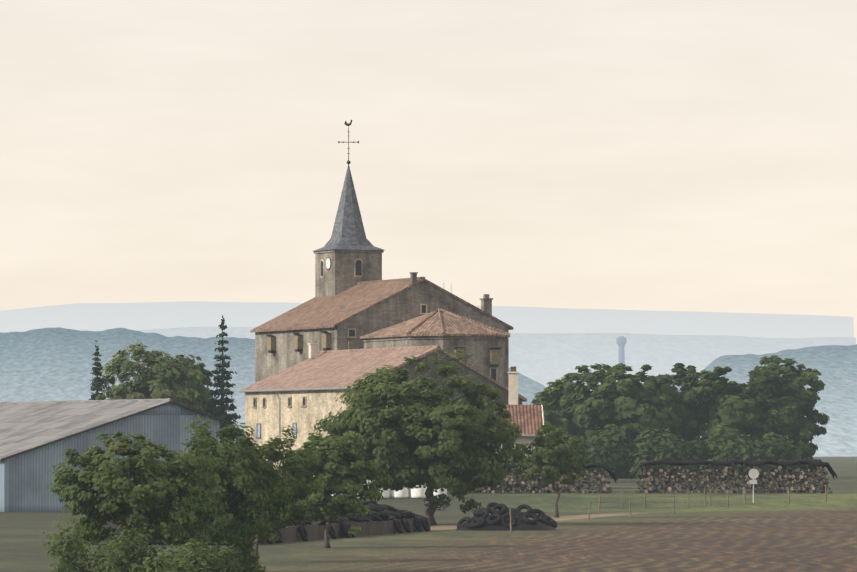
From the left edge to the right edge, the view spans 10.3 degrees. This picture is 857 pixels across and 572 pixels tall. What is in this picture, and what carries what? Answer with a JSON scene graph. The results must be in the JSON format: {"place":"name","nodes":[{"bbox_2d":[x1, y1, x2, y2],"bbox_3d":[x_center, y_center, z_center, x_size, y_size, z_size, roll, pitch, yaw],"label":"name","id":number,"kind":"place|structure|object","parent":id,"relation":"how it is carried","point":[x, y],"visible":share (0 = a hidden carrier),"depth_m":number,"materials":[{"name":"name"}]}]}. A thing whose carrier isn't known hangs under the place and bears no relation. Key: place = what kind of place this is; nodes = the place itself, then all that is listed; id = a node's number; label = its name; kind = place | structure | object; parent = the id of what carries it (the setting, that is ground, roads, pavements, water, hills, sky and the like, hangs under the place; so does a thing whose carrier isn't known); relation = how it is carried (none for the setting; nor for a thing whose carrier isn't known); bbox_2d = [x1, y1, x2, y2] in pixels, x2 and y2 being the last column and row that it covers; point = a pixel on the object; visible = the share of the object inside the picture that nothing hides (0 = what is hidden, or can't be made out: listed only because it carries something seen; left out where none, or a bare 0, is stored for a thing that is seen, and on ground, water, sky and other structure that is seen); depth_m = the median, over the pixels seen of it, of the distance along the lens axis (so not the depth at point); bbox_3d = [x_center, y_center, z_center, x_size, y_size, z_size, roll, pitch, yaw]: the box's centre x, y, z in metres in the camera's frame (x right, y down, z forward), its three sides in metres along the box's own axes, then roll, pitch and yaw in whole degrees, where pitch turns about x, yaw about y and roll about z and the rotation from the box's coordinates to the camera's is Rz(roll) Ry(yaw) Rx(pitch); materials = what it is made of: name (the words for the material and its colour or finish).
{"place":"outdoors","nodes":[
{"label":"outdoors","id":0,"kind":"place"},
{"bbox_2d":[0,301,853,337],"bbox_3d":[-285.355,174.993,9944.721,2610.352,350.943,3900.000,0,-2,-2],"label":"hill","id":1,"kind":"structure","parent":0,"point":[130,316],"depth_m":10572.33,"materials":[{"name":"blue"}]},
{"bbox_2d":[0,457,856,571],"bbox_3d":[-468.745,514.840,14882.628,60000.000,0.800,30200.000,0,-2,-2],"label":"ground","id":2,"kind":"structure","parent":0,"point":[800,532],"depth_m":203.69,"materials":[{"name":"green plant"}]},
{"bbox_2d":[40,510,119,571],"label":"bush leaves","id":3,"kind":"object","parent":2,"relation":"on","point":[63,548],"visible":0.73,"depth_m":149.14,"materials":[{"name":"green plant"}]},
{"bbox_2d":[88,340,104,399],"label":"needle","id":4,"kind":"object","parent":2,"relation":"on","point":[97,387],"visible":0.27,"depth_m":418.00,"materials":[{"name":"green plant"}]},
{"bbox_2d":[0,403,219,511],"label":"barn walls","id":5,"kind":"structure","parent":2,"relation":"on","point":[26,478],"depth_m":294.98,"materials":[{"name":"grey metal"}]},
{"bbox_2d":[0,398,222,458],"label":"barn roof","id":6,"kind":"structure","parent":5,"relation":"on","point":[24,426],"depth_m":302.99,"materials":[{"name":"grey metal"}]},
{"bbox_2d":[0,401,227,460],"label":"roof trim","id":7,"kind":"structure","parent":5,"relation":"attached to","point":[116,420],"depth_m":296.25,"materials":[{"name":"grey metal"}]},
{"bbox_2d":[73,515,177,571],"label":"bush leaves","id":8,"kind":"object","parent":2,"relation":"on","point":[126,560],"visible":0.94,"depth_m":139.15,"materials":[{"name":"green plant"}]},
{"bbox_2d":[46,429,229,561],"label":"tree leaves","id":9,"kind":"object","parent":2,"relation":"on","point":[160,491],"visible":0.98,"depth_m":139.98,"materials":[{"name":"green plant"}]},
{"bbox_2d":[95,340,210,412],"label":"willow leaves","id":10,"kind":"object","parent":2,"relation":"on","point":[154,381],"visible":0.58,"depth_m":416.37,"materials":[{"name":"green plant"}]},
{"bbox_2d":[143,552,202,571],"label":"bush leaves","id":11,"kind":"object","parent":2,"relation":"on","point":[161,564],"visible":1,"depth_m":132.72,"materials":[{"name":"green plant"}]},
{"bbox_2d":[169,354,215,413],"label":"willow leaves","id":12,"kind":"object","parent":2,"relation":"on","point":[206,378],"visible":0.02,"depth_m":424.44,"materials":[{"name":"green plant"}]},
{"bbox_2d":[160,538,227,571],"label":"bush leaves","id":13,"kind":"object","parent":2,"relation":"on","point":[204,562],"visible":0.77,"depth_m":136.85,"materials":[{"name":"green plant"}]},
{"bbox_2d":[202,315,240,467],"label":"spruce needles","id":14,"kind":"object","parent":2,"relation":"on","point":[220,409],"visible":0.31,"depth_m":418.17,"materials":[{"name":"green plant"}]},
{"bbox_2d":[199,542,247,571],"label":"bush leaves","id":15,"kind":"object","parent":2,"relation":"on","point":[230,566],"visible":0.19,"depth_m":143.01,"materials":[{"name":"green plant"}]},
{"bbox_2d":[160,414,293,554],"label":"tree leaves","id":16,"kind":"object","parent":2,"relation":"on","point":[241,489],"visible":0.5,"depth_m":146.37,"materials":[{"name":"green plant"}]},
{"bbox_2d":[209,538,265,571],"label":"bush leaves","id":17,"kind":"object","parent":2,"relation":"on","point":[249,560],"visible":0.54,"depth_m":149.30,"materials":[{"name":"green plant"}]},
{"bbox_2d":[70,497,429,544],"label":"silage clamp","id":18,"kind":"object","parent":2,"relation":"on","point":[383,519],"visible":0.4,"depth_m":212.59,"materials":[{"name":"plastic"}]},
{"bbox_2d":[219,425,325,559],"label":"tree leaves","id":19,"kind":"object","parent":2,"relation":"on","point":[293,465],"visible":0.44,"depth_m":162.40,"materials":[{"name":"green plant"}]},
{"bbox_2d":[279,431,393,547],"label":"tree leaves","id":20,"kind":"object","parent":2,"relation":"on","point":[337,477],"visible":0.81,"depth_m":185.37,"materials":[{"name":"green plant"}]},
{"bbox_2d":[255,281,508,387],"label":"nave walls","id":21,"kind":"structure","parent":2,"relation":"on","point":[403,306],"depth_m":443.25,"materials":[{"name":"grey stone"}]},
{"bbox_2d":[266,330,331,352],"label":"nave brattices","id":22,"kind":"object","parent":21,"relation":"attached to","point":[298,342],"visible":0.9,"depth_m":446.47,"materials":[{"name":"beige wood"}]},
{"bbox_2d":[314,249,383,296],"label":"tower","id":23,"kind":"structure","parent":21,"relation":"on","point":[338,278],"depth_m":457.07,"materials":[{"name":"stone"}]},
{"bbox_2d":[320,257,362,277],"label":"belfry openings","id":24,"kind":"object","parent":23,"relation":"in","point":[358,267],"visible":1,"depth_m":456.96,"materials":[{"name":"beige stone"}]},
{"bbox_2d":[313,165,383,251],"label":"spire","id":25,"kind":"structure","parent":23,"relation":"on","point":[348,232],"depth_m":458.15,"materials":[{"name":"stone"}]},
{"bbox_2d":[338,120,358,164],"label":"weather vane","id":26,"kind":"object","parent":25,"relation":"on","point":[348,142],"visible":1,"depth_m":459.53,"materials":[{"name":"grey metal"}]},
{"bbox_2d":[250,277,512,332],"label":"church roof","id":27,"kind":"structure","parent":21,"relation":"on","point":[335,310],"depth_m":448.01,"materials":[{"name":"brown tile"}]},
{"bbox_2d":[409,272,492,314],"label":"nave chimneys","id":28,"kind":"object","parent":27,"relation":"on","point":[486,303],"visible":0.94,"depth_m":445.24,"materials":[{"name":"grey stone"}]},
{"bbox_2d":[347,304,427,348],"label":"windows","id":29,"kind":"structure","parent":21,"relation":"in","point":[352,331],"depth_m":439.57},
{"bbox_2d":[245,350,521,489],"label":"farmhouse walls","id":30,"kind":"structure","parent":2,"relation":"on","point":[321,404],"depth_m":367.56,"materials":[{"name":"beige paint"}]},
{"bbox_2d":[252,396,306,437],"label":"windows","id":31,"kind":"structure","parent":30,"relation":"in","point":[258,425],"depth_m":375.24,"materials":[{"name":"grey glass"}]},
{"bbox_2d":[239,387,352,465],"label":"gutter and downpipe","id":32,"kind":"object","parent":30,"relation":"attached to","point":[299,389],"visible":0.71,"depth_m":372.29,"materials":[{"name":"grey metal"}]},
{"bbox_2d":[241,345,526,401],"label":"house roof","id":33,"kind":"structure","parent":30,"relation":"on","point":[332,368],"depth_m":369.55,"materials":[{"name":"brown tile"}]},
{"bbox_2d":[307,343,317,357],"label":"chimney","id":34,"kind":"object","parent":33,"relation":"on","point":[312,350],"visible":0.93,"depth_m":380.57,"materials":[{"name":"beige paint"}]},
{"bbox_2d":[332,480,446,497],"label":"wrapped hay bales","id":35,"kind":"object","parent":2,"relation":"on","point":[414,493],"visible":0.02,"depth_m":318.22,"materials":[{"name":"white plastic"}]},
{"bbox_2d":[310,348,526,524],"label":"big tree leaves","id":36,"kind":"object","parent":2,"relation":"on","point":[411,433],"visible":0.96,"depth_m":239.61,"materials":[{"name":"green plant"}]},
{"bbox_2d":[362,336,506,384],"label":"apse wall","id":37,"kind":"structure","parent":2,"relation":"on","point":[477,347],"depth_m":430.32,"materials":[{"name":"stone"}]},
{"bbox_2d":[359,308,510,338],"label":"apse roof","id":38,"kind":"structure","parent":37,"relation":"on","point":[440,322],"depth_m":431.90,"materials":[{"name":"tile"}]},
{"bbox_2d":[453,346,501,366],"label":"chancel brattices","id":39,"kind":"object","parent":37,"relation":"attached to","point":[494,356],"visible":0.69,"depth_m":430.29,"materials":[{"name":"wood"}]},
{"bbox_2d":[490,367,497,380],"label":"chancel windows","id":40,"kind":"structure","parent":37,"relation":"in","point":[494,373],"depth_m":430.74,"materials":[{"name":"grey glass"}]},
{"bbox_2d":[486,479,521,492],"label":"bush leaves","id":41,"kind":"object","parent":2,"relation":"on","point":[501,489],"visible":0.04,"depth_m":333.86,"materials":[{"name":"green plant"}]},
{"bbox_2d":[454,502,557,530],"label":"pile","id":42,"kind":"object","parent":2,"relation":"on","point":[481,519],"visible":0.98,"depth_m":226.75,"materials":[{"name":"rubber"}]},
{"bbox_2d":[474,437,539,491],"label":"house walls","id":43,"kind":"structure","parent":2,"relation":"on","point":[521,440],"depth_m":341.12,"materials":[{"name":"beige paint"}]},
{"bbox_2d":[487,443,539,490],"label":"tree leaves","id":44,"kind":"object","parent":2,"relation":"on","point":[511,461],"visible":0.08,"depth_m":334.60,"materials":[{"name":"green plant"}]},
{"bbox_2d":[469,463,617,493],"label":"wood pile","id":45,"kind":"object","parent":2,"relation":"on","point":[601,488],"visible":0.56,"depth_m":330.60,"materials":[{"name":"brown wood"}]},
{"bbox_2d":[525,477,570,492],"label":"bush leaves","id":46,"kind":"object","parent":2,"relation":"on","point":[547,484],"visible":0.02,"depth_m":334.58,"materials":[{"name":"green plant"}]},
{"bbox_2d":[530,376,574,417],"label":"hedge tree leaves","id":47,"kind":"object","parent":2,"relation":"on","point":[537,396],"visible":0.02,"depth_m":512.28,"materials":[{"name":"green plant"}]},
{"bbox_2d":[516,422,588,516],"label":"small tree leaves","id":48,"kind":"object","parent":2,"relation":"on","point":[550,463],"visible":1,"depth_m":269.57,"materials":[{"name":"green plant"}]},
{"bbox_2d":[536,404,577,442],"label":"hedge tree leaves","id":49,"kind":"object","parent":2,"relation":"on","point":[551,417],"visible":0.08,"depth_m":502.45,"materials":[{"name":"green plant"}]},
{"bbox_2d":[542,438,590,477],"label":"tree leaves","id":50,"kind":"object","parent":2,"relation":"on","point":[575,453],"visible":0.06,"depth_m":343.40,"materials":[{"name":"green plant"}]},
{"bbox_2d":[530,363,619,458],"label":"hedge tree leaves","id":51,"kind":"object","parent":2,"relation":"on","point":[563,399],"visible":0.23,"depth_m":508.00,"materials":[{"name":"green plant"}]},
{"bbox_2d":[568,435,615,478],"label":"hedge bush leaves","id":52,"kind":"object","parent":2,"relation":"on","point":[593,453],"visible":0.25,"depth_m":499.13,"materials":[{"name":"green plant"}]},
{"bbox_2d":[586,424,635,477],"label":"hedge bush leaves","id":53,"kind":"object","parent":2,"relation":"on","point":[613,437],"visible":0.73,"depth_m":501.52,"materials":[{"name":"green plant"}]},
{"bbox_2d":[571,363,684,462],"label":"hedge tree leaves","id":54,"kind":"object","parent":2,"relation":"on","point":[629,414],"visible":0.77,"depth_m":502.79,"materials":[{"name":"green plant"}]},
{"bbox_2d":[607,422,655,477],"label":"hedge bush leaves","id":55,"kind":"object","parent":2,"relation":"on","point":[628,473],"visible":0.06,"depth_m":503.56,"materials":[{"name":"green plant"}]},
{"bbox_2d":[628,427,687,478],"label":"hedge bush leaves","id":56,"kind":"object","parent":2,"relation":"on","point":[655,444],"visible":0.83,"depth_m":499.87,"materials":[{"name":"green plant"}]},
{"bbox_2d":[627,364,695,472],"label":"hedge tree leaves","id":57,"kind":"object","parent":2,"relation":"on","point":[645,367],"visible":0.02,"depth_m":515.75,"materials":[{"name":"green plant"}]},
{"bbox_2d":[509,485,826,532],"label":"fence","id":58,"kind":"object","parent":2,"relation":"on","point":[688,497],"visible":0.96,"depth_m":303.89,"materials":[{"name":"brown wood"}]},
{"bbox_2d":[657,435,709,478],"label":"hedge bush leaves","id":59,"kind":"object","parent":2,"relation":"on","point":[690,452],"visible":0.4,"depth_m":501.50,"materials":[{"name":"green plant"}]},
{"bbox_2d":[653,363,715,466],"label":"hedge tree leaves","id":60,"kind":"object","parent":2,"relation":"on","point":[692,418],"visible":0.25,"depth_m":508.92,"materials":[{"name":"green plant"}]},
{"bbox_2d":[692,436,730,475],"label":"hedge bush leaves","id":61,"kind":"object","parent":2,"relation":"on","point":[711,456],"visible":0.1,"depth_m":503.69,"materials":[{"name":"green plant"}]},
{"bbox_2d":[695,423,764,478],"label":"hedge bush leaves","id":62,"kind":"object","parent":2,"relation":"on","point":[726,444],"visible":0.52,"depth_m":499.94,"materials":[{"name":"green plant"}]},
{"bbox_2d":[630,460,836,492],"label":"wood pile","id":63,"kind":"object","parent":2,"relation":"on","point":[648,470],"visible":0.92,"depth_m":331.01,"materials":[{"name":"brown wood"}]},
{"bbox_2d":[682,366,785,465],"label":"hedge tree leaves","id":64,"kind":"object","parent":2,"relation":"on","point":[730,404],"visible":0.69,"depth_m":505.57,"materials":[{"name":"green plant"}]},
{"bbox_2d":[748,468,758,502],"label":"road sign","id":65,"kind":"object","parent":2,"relation":"on","point":[753,473],"visible":0.94,"depth_m":313.25,"materials":[{"name":"white metal"}]},
{"bbox_2d":[738,366,768,411],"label":"hedge tree leaves","id":66,"kind":"object","parent":2,"relation":"on","point":[744,385],"visible":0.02,"depth_m":515.17,"materials":[{"name":"green plant"}]},
{"bbox_2d":[734,433,789,478],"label":"hedge bush leaves","id":67,"kind":"object","parent":2,"relation":"on","point":[771,450],"visible":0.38,"depth_m":502.27,"materials":[{"name":"green plant"}]},
{"bbox_2d":[760,432,809,474],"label":"hedge bush leaves","id":68,"kind":"object","parent":2,"relation":"on","point":[792,454],"visible":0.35,"depth_m":504.35,"materials":[{"name":"green plant"}]},
{"bbox_2d":[744,355,829,475],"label":"hedge tree leaves","id":69,"kind":"object","parent":2,"relation":"on","point":[789,405],"visible":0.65,"depth_m":507.84,"materials":[{"name":"green plant"}]},
{"bbox_2d":[0,327,856,456],"bbox_3d":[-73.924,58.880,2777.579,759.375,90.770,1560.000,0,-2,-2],"label":"hill","id":70,"kind":"structure","parent":0,"point":[49,364],"depth_m":2779.06,"materials":[{"name":"blue"}]},
{"bbox_2d":[0,0,856,343],"label":"sky","id":71,"kind":"structure","parent":0,"point":[650,155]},
{"bbox_2d":[136,327,855,390],"bbox_3d":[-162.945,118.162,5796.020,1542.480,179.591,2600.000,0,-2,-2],"label":"hill","id":72,"kind":"structure","parent":0,"point":[543,358],"depth_m":6109.51,"materials":[{"name":"blue"}]},
{"bbox_2d":[490,405,543,436],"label":"house roof","id":73,"kind":"structure","parent":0,"point":[528,419],"depth_m":342.66,"materials":[{"name":"red tile"}]},
{"bbox_2d":[492,367,544,435],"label":"house","id":74,"kind":"structure","parent":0,"point":[513,386],"depth_m":344.75,"materials":[{"name":"beige paint"}]},
{"bbox_2d":[617,336,626,373],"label":"water tower","id":75,"kind":"structure","parent":0,"point":[621,341],"depth_m":4304.78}
]}

